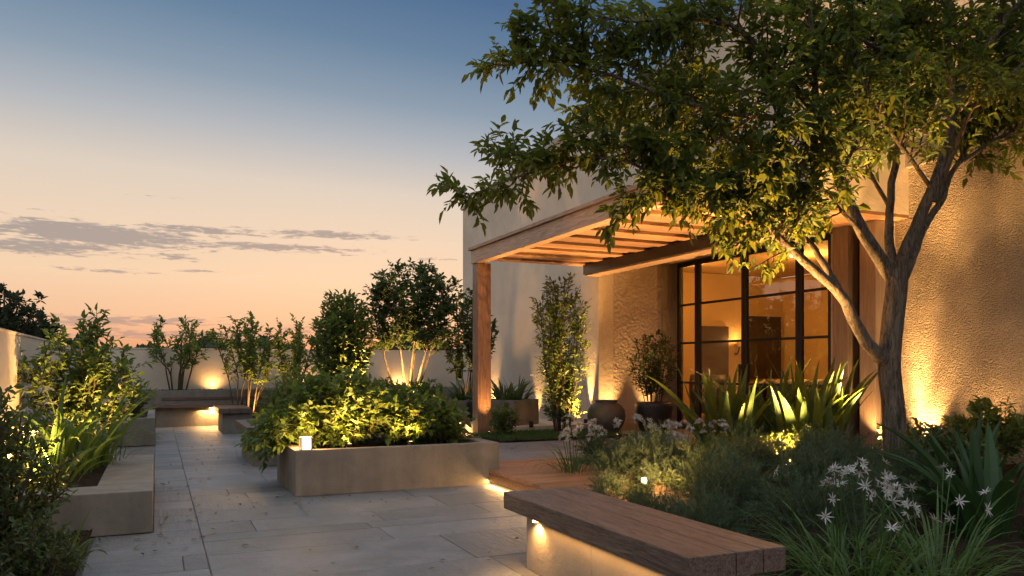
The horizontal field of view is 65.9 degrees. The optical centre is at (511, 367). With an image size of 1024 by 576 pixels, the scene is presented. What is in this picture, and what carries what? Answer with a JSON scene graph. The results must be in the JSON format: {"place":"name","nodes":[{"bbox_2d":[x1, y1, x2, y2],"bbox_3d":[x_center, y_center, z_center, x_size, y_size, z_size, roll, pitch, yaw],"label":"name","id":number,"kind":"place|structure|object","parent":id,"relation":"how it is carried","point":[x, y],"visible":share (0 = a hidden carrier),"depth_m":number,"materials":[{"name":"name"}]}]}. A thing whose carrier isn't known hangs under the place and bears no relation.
{"place":"outdoors","nodes":[
{"label":"outdoors","id":0,"kind":"place"},
{"bbox_2d":[17,529,91,575],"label":"soil","id":1,"kind":"structure","parent":0,"point":[84,537],"depth_m":5.42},
{"bbox_2d":[0,378,82,567],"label":"dark shrub","id":2,"kind":"object","parent":1,"relation":"on","point":[10,471],"visible":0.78,"depth_m":4.66,"materials":[{"name":"green plant"}]},
{"bbox_2d":[0,506,88,575],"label":"leafy shrub","id":3,"kind":"object","parent":1,"relation":"on","point":[35,560],"visible":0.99,"depth_m":4.23,"materials":[{"name":"green plant"}]},
{"bbox_2d":[5,508,109,570],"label":"iris","id":4,"kind":"object","parent":1,"relation":"on","point":[82,545],"visible":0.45,"depth_m":4.79,"materials":[{"name":"green plant"}]},
{"bbox_2d":[102,395,163,461],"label":"plant","id":5,"kind":"object","parent":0,"point":[119,399],"visible":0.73,"depth_m":8.01,"materials":[{"name":"green plant"}]},
{"bbox_2d":[48,427,226,575],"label":"ground","id":6,"kind":"structure","parent":0,"point":[146,450],"depth_m":11.44,"materials":[{"name":"stone"}]},
{"bbox_2d":[9,454,153,536],"bbox_3d":[-3.905,1.091,6.945,1.370,0.318,2.730,0,0,-24],"label":"concrete planter","id":7,"kind":"object","parent":6,"relation":"on","point":[117,496],"visible":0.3,"depth_m":5.93,"materials":[{"name":"concrete"}]},
{"bbox_2d":[15,383,53,460],"bbox_3d":[-4.744,0.572,7.863,0.888,0.840,0.681,0,0,32],"label":"white umbel","id":8,"kind":"object","parent":7,"relation":"on","point":[40,390],"visible":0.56,"depth_m":7.89,"materials":[{"name":"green plant"}]},
{"bbox_2d":[3,399,100,465],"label":"iris","id":9,"kind":"object","parent":7,"relation":"on","point":[66,426],"visible":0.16,"depth_m":7.97,"materials":[{"name":"green plant"}]},
{"bbox_2d":[7,414,123,483],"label":"iris","id":10,"kind":"object","parent":7,"relation":"on","point":[74,461],"visible":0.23,"depth_m":6.50,"materials":[{"name":"green plant"}]},
{"bbox_2d":[9,374,157,476],"bbox_3d":[-4.033,0.524,7.039,1.652,0.957,1.895,0,0,-24],"label":"iris","id":11,"kind":"object","parent":7,"relation":"on","point":[67,448],"visible":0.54,"depth_m":6.92,"materials":[{"name":"green plant"}]},
{"bbox_2d":[5,379,171,469],"bbox_3d":[-4.063,0.530,7.552,1.583,0.944,1.423,0,0,-24],"label":"iris","id":12,"kind":"object","parent":7,"relation":"on","point":[106,450],"visible":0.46,"depth_m":7.50,"materials":[{"name":"green plant"}]},
{"bbox_2d":[17,313,158,456],"bbox_3d":[-5.460,0.298,10.097,1.742,1.973,1.632,0,0,-24],"label":"leafy shrub","id":13,"kind":"object","parent":6,"relation":"on","point":[74,399],"visible":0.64,"depth_m":9.77,"materials":[{"name":"green plant"}]},
{"bbox_2d":[69,302,115,418],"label":"leafy shrub","id":14,"kind":"object","parent":6,"relation":"on","point":[89,324],"visible":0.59,"depth_m":9.91,"materials":[{"name":"green plant"}]},
{"bbox_2d":[106,410,154,446],"bbox_3d":[-6.904,1.030,13.617,1.370,0.440,2.700,0,0,-24],"label":"concrete planter","id":15,"kind":"object","parent":6,"relation":"on","point":[146,439],"visible":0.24,"depth_m":12.59,"materials":[{"name":"concrete"}]},
{"bbox_2d":[105,381,156,417],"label":"leafy shrub","id":16,"kind":"object","parent":15,"relation":"on","point":[138,409],"visible":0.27,"depth_m":13.17,"materials":[{"name":"green plant"}]},
{"bbox_2d":[78,348,455,390],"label":"garden wall","id":17,"kind":"structure","parent":6,"relation":"on","point":[207,375],"depth_m":17.95,"materials":[{"name":"paint"}]},
{"bbox_2d":[101,387,464,426],"bbox_3d":[-4.928,0.873,17.673,8.400,0.755,0.560,0,0,-24],"label":"long bench","id":18,"kind":"object","parent":6,"relation":"on","point":[182,408],"visible":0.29,"depth_m":16.82,"materials":[{"name":"concrete"}]},
{"bbox_2d":[461,0,1023,464],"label":"house","id":19,"kind":"structure","parent":6,"relation":"on","point":[963,334],"depth_m":12.63,"materials":[{"name":"paint"}]},
{"bbox_2d":[677,261,696,428],"bbox_3d":[3.123,-0.387,14.023,0.050,2.975,0.580,0,0,-24],"label":"side window","id":20,"kind":"structure","parent":19,"relation":"in","point":[693,263],"depth_m":14.21,"materials":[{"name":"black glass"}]},
{"bbox_2d":[702,326,728,380],"bbox_3d":[4.403,-0.300,17.281,0.800,1.200,0.055,0,0,-24],"label":"wall art","id":21,"kind":"object","parent":19,"relation":"attached to","point":[715,358],"depth_m":17.27},
{"bbox_2d":[697,252,743,418],"bbox_3d":[3.458,-0.387,13.156,0.150,2.975,1.265,0,0,-24],"label":"glazed door","id":22,"kind":"structure","parent":19,"relation":"in","point":[703,261],"depth_m":13.67,"materials":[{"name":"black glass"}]},
{"bbox_2d":[749,316,780,377],"bbox_3d":[5.634,-0.450,17.834,1.100,1.400,0.055,0,0,-24],"label":"wall art","id":23,"kind":"object","parent":19,"relation":"attached to","point":[760,327],"depth_m":17.83},
{"bbox_2d":[742,241,798,394],"bbox_3d":[3.931,-0.387,12.103,0.150,2.975,1.175,0,0,-24],"label":"glazed door","id":24,"kind":"structure","parent":19,"relation":"in","point":[746,271],"depth_m":12.37,"materials":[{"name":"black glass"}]},
{"bbox_2d":[799,234,830,387],"bbox_3d":[4.346,-0.387,11.302,0.050,2.975,0.615,0,0,-24],"label":"side window","id":25,"kind":"structure","parent":19,"relation":"in","point":[827,237],"depth_m":11.52,"materials":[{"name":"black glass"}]},
{"bbox_2d":[81,426,539,575],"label":"paving","id":26,"kind":"structure","parent":0,"point":[416,529],"depth_m":6.11,"materials":[{"name":"stone"}]},
{"bbox_2d":[214,405,250,433],"bbox_3d":[-5.469,1.010,15.413,0.576,0.480,1.400,0,0,-24],"label":"path bench","id":27,"kind":"object","parent":26,"relation":"on","point":[228,415],"visible":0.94,"depth_m":14.86,"materials":[{"name":"concrete"}]},
{"bbox_2d":[206,311,278,417],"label":"vase shrub","id":28,"kind":"object","parent":26,"relation":"on","point":[249,357],"visible":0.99,"depth_m":16.55,"materials":[{"name":"green plant"}]},
{"bbox_2d":[235,419,277,466],"bbox_3d":[-3.401,1.000,10.641,0.476,0.500,1.600,0,0,-24],"label":"path bench","id":29,"kind":"object","parent":26,"relation":"on","point":[242,424],"visible":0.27,"depth_m":10.04,"materials":[{"name":"concrete"}]},
{"bbox_2d":[270,313,315,396],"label":"vase shrub","id":30,"kind":"object","parent":26,"relation":"on","point":[296,357],"visible":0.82,"depth_m":16.68,"materials":[{"name":"green plant"}]},
{"bbox_2d":[95,439,574,571],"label":"fallen leaves","id":31,"kind":"object","parent":26,"relation":"on","point":[166,517],"visible":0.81,"depth_m":6.45,"materials":[{"name":"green plant"}]},
{"bbox_2d":[277,435,498,496],"bbox_3d":[-1.372,1.028,8.620,2.135,0.445,1.270,0,0,-24],"label":"concrete planter","id":32,"kind":"object","parent":26,"relation":"on","point":[375,466],"visible":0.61,"depth_m":8.02,"materials":[{"name":"concrete"}]},
{"bbox_2d":[233,390,335,473],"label":"trailing shrub","id":33,"kind":"object","parent":32,"relation":"on","point":[268,427],"visible":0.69,"depth_m":8.10,"materials":[{"name":"green plant"}]},
{"bbox_2d":[276,365,370,448],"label":"planter shrub","id":34,"kind":"object","parent":32,"relation":"on","point":[310,401],"visible":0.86,"depth_m":8.18,"materials":[{"name":"green plant"}]},
{"bbox_2d":[318,365,401,447],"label":"planter shrub","id":35,"kind":"object","parent":32,"relation":"on","point":[366,399],"visible":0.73,"depth_m":8.42,"materials":[{"name":"green plant"}]},
{"bbox_2d":[369,379,447,445],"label":"planter shrub","id":36,"kind":"object","parent":32,"relation":"on","point":[405,423],"visible":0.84,"depth_m":8.63,"materials":[{"name":"green plant"}]},
{"bbox_2d":[397,387,481,444],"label":"planter shrub","id":37,"kind":"object","parent":32,"relation":"on","point":[454,430],"visible":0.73,"depth_m":8.78,"materials":[{"name":"green plant"}]},
{"bbox_2d":[445,399,466,417],"bbox_3d":[-0.888,0.940,15.333,0.950,0.620,0.700,0,0,-24],"label":"concrete planter","id":38,"kind":"object","parent":26,"relation":"on","point":[462,406],"visible":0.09,"depth_m":14.94,"materials":[{"name":"concrete"}]},
{"bbox_2d":[444,381,472,400],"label":"fern","id":39,"kind":"object","parent":38,"relation":"on","point":[460,396],"visible":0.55,"depth_m":15.22,"materials":[{"name":"green plant"}]},
{"bbox_2d":[441,288,498,394],"bbox_3d":[-0.920,-0.183,15.995,1.218,2.932,1.168,0,0,-24],"label":"slender tree","id":40,"kind":"object","parent":26,"relation":"on","point":[460,317],"visible":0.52,"depth_m":15.97,"materials":[{"name":"green plant"}]},
{"bbox_2d":[466,419,588,435],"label":"stone platform","id":41,"kind":"structure","parent":26,"relation":"on","point":[542,424],"depth_m":13.54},
{"bbox_2d":[491,398,538,425],"bbox_3d":[-0.041,0.765,13.631,0.700,0.430,0.800,0,0,33],"label":"concrete planter","id":42,"kind":"object","parent":41,"relation":"on","point":[527,410],"visible":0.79,"depth_m":13.35,"materials":[{"name":"concrete"}]},
{"bbox_2d":[491,378,536,399],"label":"strap leaf plant","id":43,"kind":"object","parent":42,"relation":"on","point":[512,394],"visible":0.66,"depth_m":13.44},
{"bbox_2d":[489,458,636,490],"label":"timber deck","id":44,"kind":"structure","parent":26,"relation":"on","point":[516,475],"depth_m":8.09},
{"bbox_2d":[524,414,605,474],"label":"white lily","id":45,"kind":"object","parent":44,"relation":"on","point":[576,462],"visible":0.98,"depth_m":8.24,"materials":[{"name":"green plant"}]},
{"bbox_2d":[565,418,617,471],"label":"white lily","id":46,"kind":"object","parent":44,"relation":"on","point":[592,426],"visible":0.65,"depth_m":8.45,"materials":[{"name":"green plant"}]},
{"bbox_2d":[504,487,785,575],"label":"timber bench","id":47,"kind":"object","parent":26,"relation":"on","point":[574,531],"visible":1,"depth_m":4.03,"materials":[{"name":"wood"}]},
{"bbox_2d":[468,183,885,448],"bbox_3d":[2.139,-0.350,11.338,3.918,3.200,5.250,0,0,-24],"label":"pergola","id":48,"kind":"object","parent":26,"relation":"on","point":[566,237],"visible":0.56,"depth_m":10.49,"materials":[{"name":"brown wood"}]},
{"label":"terrace base","id":49,"kind":"structure","parent":26,"relation":"on","visible":0},
{"bbox_2d":[473,428,695,460],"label":"terrace","id":50,"kind":"structure","parent":49,"relation":"on","point":[520,451],"depth_m":10.84,"materials":[{"name":"stone"}]},
{"bbox_2d":[587,400,625,431],"bbox_3d":[1.560,0.820,13.068,0.636,0.560,0.636,0,0,-24],"label":"round urn","id":51,"kind":"object","parent":50,"relation":"on","point":[605,413],"visible":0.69,"depth_m":12.83,"materials":[{"name":"ceramic"}]},
{"bbox_2d":[635,401,672,434],"bbox_3d":[2.320,0.835,12.938,0.610,0.530,0.610,0,0,-24],"label":"plant pot","id":52,"kind":"object","parent":50,"relation":"on","point":[658,411],"visible":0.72,"depth_m":12.69,"materials":[{"name":"ceramic"}]},
{"bbox_2d":[622,329,679,402],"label":"pot shrub","id":53,"kind":"object","parent":52,"relation":"on","point":[655,366],"visible":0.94,"depth_m":12.83,"materials":[{"name":"green plant"}]},
{"bbox_2d":[303,289,380,383],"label":"dense shrub","id":54,"kind":"object","parent":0,"point":[339,341],"visible":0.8,"depth_m":14.07,"materials":[{"name":"green plant"}]},
{"bbox_2d":[0,0,806,348],"label":"sky","id":55,"kind":"structure","parent":0,"point":[207,162],"materials":[{"name":"blue"}]},
{"bbox_2d":[351,256,465,399],"bbox_3d":[-1.958,-0.686,15.107,2.379,2.848,1.594,0,0,-24],"label":"multi stem tree","id":56,"kind":"object","parent":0,"point":[387,334],"visible":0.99,"depth_m":14.89,"materials":[{"name":"green plant"}]},
{"bbox_2d":[401,378,450,400],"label":"shrub","id":57,"kind":"object","parent":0,"point":[422,387],"visible":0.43,"depth_m":14.47,"materials":[{"name":"green plant"}]},
{"bbox_2d":[456,377,462,386],"bbox_3d":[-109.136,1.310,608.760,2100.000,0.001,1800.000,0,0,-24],"label":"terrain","id":58,"kind":"structure","parent":0,"point":[460,382],"depth_m":68.14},
{"bbox_2d":[0,282,49,336],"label":"distant tree","id":59,"kind":"object","parent":58,"relation":"on","point":[10,320],"visible":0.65,"depth_m":39.86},
{"bbox_2d":[0,328,77,459],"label":"garden wall","id":60,"kind":"structure","parent":58,"relation":"on","point":[11,344],"depth_m":9.38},
{"bbox_2d":[19,307,70,344],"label":"distant tree","id":61,"kind":"object","parent":58,"relation":"on","point":[41,334],"visible":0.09,"depth_m":44.01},
{"bbox_2d":[62,331,462,378],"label":"treeline","id":62,"kind":"object","parent":58,"relation":"on","point":[211,343],"visible":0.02,"depth_m":90.87,"materials":[{"name":"green plant"}]},
{"bbox_2d":[473,433,631,442],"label":"soil","id":63,"kind":"structure","parent":0,"point":[492,439],"depth_m":11.99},
{"bbox_2d":[487,402,519,434],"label":"leafy shrub","id":64,"kind":"object","parent":63,"relation":"on","point":[500,421],"visible":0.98,"depth_m":12.32,"materials":[{"name":"green plant"}]},
{"bbox_2d":[472,427,618,440],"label":"ground cover","id":65,"kind":"object","parent":63,"relation":"on","point":[533,434],"visible":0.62,"depth_m":12.25,"materials":[{"name":"green plant"}]},
{"bbox_2d":[529,272,594,431],"bbox_3d":[0.789,-0.208,12.838,1.069,2.658,1.143,0,0,0],"label":"column shrub","id":66,"kind":"object","parent":63,"relation":"on","point":[563,404],"visible":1,"depth_m":12.64,"materials":[{"name":"green plant"}]},
{"bbox_2d":[689,374,726,413],"bbox_3d":[3.600,0.615,14.500,0.686,0.970,0.734,0,0,-24],"label":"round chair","id":67,"kind":"object","parent":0,"point":[718,378],"visible":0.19,"depth_m":14.21,"materials":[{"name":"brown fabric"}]},
{"bbox_2d":[591,445,1023,575],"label":"soil","id":68,"kind":"structure","parent":0,"point":[1017,521],"depth_m":4.69,"materials":[{"name":"soil"}]},
{"bbox_2d":[573,429,615,464],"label":"needle mound","id":69,"kind":"object","parent":68,"relation":"on","point":[589,444],"visible":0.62,"depth_m":9.02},
{"bbox_2d":[582,468,629,494],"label":"needle mound","id":70,"kind":"object","parent":68,"relation":"on","point":[615,485],"visible":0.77,"depth_m":6.89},
{"bbox_2d":[588,434,653,486],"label":"needle mound","id":71,"kind":"object","parent":68,"relation":"on","point":[608,464],"visible":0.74,"depth_m":7.35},
{"bbox_2d":[604,413,657,452],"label":"white lily","id":72,"kind":"object","parent":68,"relation":"on","point":[636,416],"visible":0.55,"depth_m":8.58,"materials":[{"name":"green plant"}]},
{"bbox_2d":[616,474,660,503],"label":"needle mound","id":73,"kind":"object","parent":68,"relation":"on","point":[628,497],"visible":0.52,"depth_m":6.31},
{"bbox_2d":[624,480,684,514],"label":"needle mound","id":74,"kind":"object","parent":68,"relation":"on","point":[656,503],"visible":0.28,"depth_m":5.41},
{"bbox_2d":[616,417,696,485],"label":"needle mound","id":75,"kind":"object","parent":68,"relation":"on","point":[658,448],"visible":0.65,"depth_m":7.32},
{"bbox_2d":[636,451,686,491],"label":"needle mound","id":76,"kind":"object","parent":68,"relation":"on","point":[656,474],"visible":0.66,"depth_m":6.96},
{"bbox_2d":[687,418,730,449],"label":"white lily","id":77,"kind":"object","parent":68,"relation":"on","point":[724,425],"visible":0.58,"depth_m":8.65,"materials":[{"name":"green plant"}]},
{"bbox_2d":[658,430,764,495],"bbox_3d":[1.675,0.815,6.460,0.816,0.630,0.821,0,0,33],"label":"needle mound","id":78,"kind":"object","parent":68,"relation":"on","point":[698,457],"visible":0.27,"depth_m":6.46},
{"bbox_2d":[681,431,743,460],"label":"airy shrub","id":79,"kind":"object","parent":68,"relation":"on","point":[693,446],"visible":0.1,"depth_m":8.14,"materials":[{"name":"green plant"}]},
{"bbox_2d":[657,477,774,539],"bbox_3d":[1.143,0.915,4.720,0.709,0.510,0.714,0,0,-44],"label":"needle mound","id":80,"kind":"object","parent":68,"relation":"on","point":[708,518],"visible":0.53,"depth_m":4.70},
{"bbox_2d":[661,441,779,527],"bbox_3d":[1.499,0.822,5.447,0.816,0.657,0.821,0,0,-31],"label":"needle mound","id":81,"kind":"object","parent":68,"relation":"on","point":[742,494],"visible":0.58,"depth_m":5.35,"materials":[{"name":"plant"}]},
{"bbox_2d":[672,376,771,446],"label":"iris","id":82,"kind":"object","parent":68,"relation":"on","point":[690,416],"visible":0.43,"depth_m":8.76,"materials":[{"name":"green plant"}]},
{"bbox_2d":[426,0,1023,461],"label":"garden tree","id":83,"kind":"object","parent":68,"relation":"on","point":[754,178],"visible":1,"depth_m":6.91,"materials":[{"name":"green plant"}]},
{"bbox_2d":[644,362,814,449],"bbox_3d":[2.627,0.506,9.426,1.747,1.139,1.157,0,0,-15],"label":"iris","id":84,"kind":"object","parent":68,"relation":"on","point":[735,405],"visible":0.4,"depth_m":9.12,"materials":[{"name":"green plant"}]},
{"bbox_2d":[690,446,776,505],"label":"needle mound","id":85,"kind":"object","parent":68,"relation":"on","point":[737,464],"visible":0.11,"depth_m":6.06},
{"bbox_2d":[705,418,792,485],"bbox_3d":[2.155,0.779,7.139,0.821,0.661,0.816,0,0,29],"label":"needle mound","id":86,"kind":"object","parent":68,"relation":"on","point":[758,447],"visible":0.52,"depth_m":7.01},
{"bbox_2d":[729,429,796,465],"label":"airy shrub","id":87,"kind":"object","parent":68,"relation":"on","point":[772,433],"visible":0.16,"depth_m":7.92,"materials":[{"name":"green plant"}]},
{"bbox_2d":[697,357,847,445],"bbox_3d":[3.075,0.470,9.520,1.245,1.219,1.604,0,0,-42],"label":"iris","id":88,"kind":"object","parent":68,"relation":"on","point":[770,406],"visible":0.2,"depth_m":9.25,"materials":[{"name":"green plant"}]},
{"bbox_2d":[727,372,863,459],"bbox_3d":[3.219,0.556,8.931,1.311,1.040,1.098,0,0,-24],"label":"iris","id":89,"kind":"object","parent":68,"relation":"on","point":[787,416],"visible":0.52,"depth_m":8.67,"materials":[{"name":"green plant"}]},
{"bbox_2d":[778,420,830,467],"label":"airy shrub","id":90,"kind":"object","parent":68,"relation":"on","point":[789,439],"visible":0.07,"depth_m":8.10,"materials":[{"name":"green plant"}]},
{"bbox_2d":[753,428,870,514],"bbox_3d":[2.217,0.785,5.709,0.857,0.690,0.851,0,0,-40],"label":"needle mound","id":91,"kind":"object","parent":68,"relation":"on","point":[807,469],"visible":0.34,"depth_m":5.72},
{"bbox_2d":[760,356,877,438],"bbox_3d":[3.555,0.458,9.460,1.434,1.240,1.379,0,0,-42],"label":"iris","id":92,"kind":"object","parent":68,"relation":"on","point":[844,413],"visible":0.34,"depth_m":9.23,"materials":[{"name":"green plant"}]},
{"bbox_2d":[743,454,898,554],"bbox_3d":[1.823,0.833,4.821,0.857,0.635,0.851,0,0,-6],"label":"needle mound","id":93,"kind":"object","parent":68,"relation":"on","point":[809,506],"visible":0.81,"depth_m":4.69,"materials":[{"name":"plant"}]},
{"bbox_2d":[790,415,876,466],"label":"needle mound","id":94,"kind":"object","parent":68,"relation":"on","point":[848,429],"visible":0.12,"depth_m":7.17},
{"bbox_2d":[785,424,886,491],"bbox_3d":[2.587,0.776,6.336,0.857,0.667,0.851,0,0,28],"label":"needle mound","id":95,"kind":"object","parent":68,"relation":"on","point":[861,454],"visible":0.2,"depth_m":6.35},
{"bbox_2d":[804,427,875,475],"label":"needle mound","id":96,"kind":"object","parent":68,"relation":"on","point":[860,449],"visible":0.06,"depth_m":6.75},
{"bbox_2d":[725,465,964,575],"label":"star flower","id":97,"kind":"object","parent":68,"relation":"on","point":[842,541],"visible":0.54,"depth_m":4.19,"materials":[{"name":"green plant"}]},
{"bbox_2d":[753,478,989,575],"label":"star flower","id":98,"kind":"object","parent":68,"relation":"on","point":[843,564],"visible":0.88,"depth_m":3.82,"materials":[{"name":"green plant"}]},
{"bbox_2d":[821,455,929,533],"bbox_3d":[2.313,0.848,5.127,0.714,0.565,0.709,0,0,33],"label":"needle mound","id":99,"kind":"object","parent":68,"relation":"on","point":[898,509],"visible":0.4,"depth_m":5.07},
{"bbox_2d":[783,457,985,575],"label":"star flower","id":100,"kind":"object","parent":68,"relation":"on","point":[887,477],"visible":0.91,"depth_m":4.02,"materials":[{"name":"green plant"}]},
{"bbox_2d":[844,457,927,519],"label":"flower","id":101,"kind":"object","parent":68,"relation":"on","point":[896,476],"visible":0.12,"depth_m":5.61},
{"bbox_2d":[870,438,931,475],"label":"needle mound","id":102,"kind":"object","parent":68,"relation":"on","point":[879,456],"visible":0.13,"depth_m":7.02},
{"bbox_2d":[871,438,963,499],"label":"needle mound","id":103,"kind":"object","parent":68,"relation":"on","point":[927,481],"visible":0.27,"depth_m":6.29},
{"bbox_2d":[815,494,1023,575],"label":"star flower","id":104,"kind":"object","parent":68,"relation":"on","point":[967,554],"visible":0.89,"depth_m":3.89,"materials":[{"name":"green plant"}]},
{"bbox_2d":[873,417,968,459],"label":"leafy shrub","id":105,"kind":"object","parent":68,"relation":"on","point":[921,430],"visible":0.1,"depth_m":8.26,"materials":[{"name":"green plant"}]},
{"bbox_2d":[829,456,1023,575],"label":"star flower","id":106,"kind":"object","parent":68,"relation":"on","point":[912,539],"visible":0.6,"depth_m":4.37,"materials":[{"name":"green plant"}]},
{"bbox_2d":[866,421,1023,538],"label":"broad leaf lily","id":107,"kind":"object","parent":68,"relation":"on","point":[985,471],"visible":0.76,"depth_m":5.01,"materials":[{"name":"plant"}]},
{"bbox_2d":[868,409,1023,518],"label":"broad leaf lily","id":108,"kind":"object","parent":68,"relation":"on","point":[941,454],"visible":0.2,"depth_m":5.69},
{"bbox_2d":[890,424,1020,486],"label":"leafy shrub","id":109,"kind":"object","parent":68,"relation":"on","point":[946,442],"visible":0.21,"depth_m":6.88,"materials":[{"name":"green plant"}]},
{"bbox_2d":[941,394,1023,459],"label":"leafy shrub","id":110,"kind":"object","parent":68,"relation":"on","point":[1009,430],"visible":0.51,"depth_m":8.13,"materials":[{"name":"green plant"}]},
{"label":"soil","id":111,"kind":"structure","parent":0,"visible":0},
{"bbox_2d":[144,314,218,389],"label":"vase shrub","id":112,"kind":"object","parent":111,"relation":"on","point":[161,339],"visible":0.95,"depth_m":17.02,"materials":[{"name":"green plant"}]},
{"bbox_3d":[-2.569,1.040,10.960,1.200,0.420,1.700,0,0,-24],"label":"concrete planter","id":113,"kind":"object","parent":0,"visible":0},
{"bbox_2d":[256,363,332,417],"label":"feathery shrub","id":114,"kind":"object","parent":113,"relation":"on","point":[272,396],"visible":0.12,"depth_m":10.46,"materials":[{"name":"green plant"}]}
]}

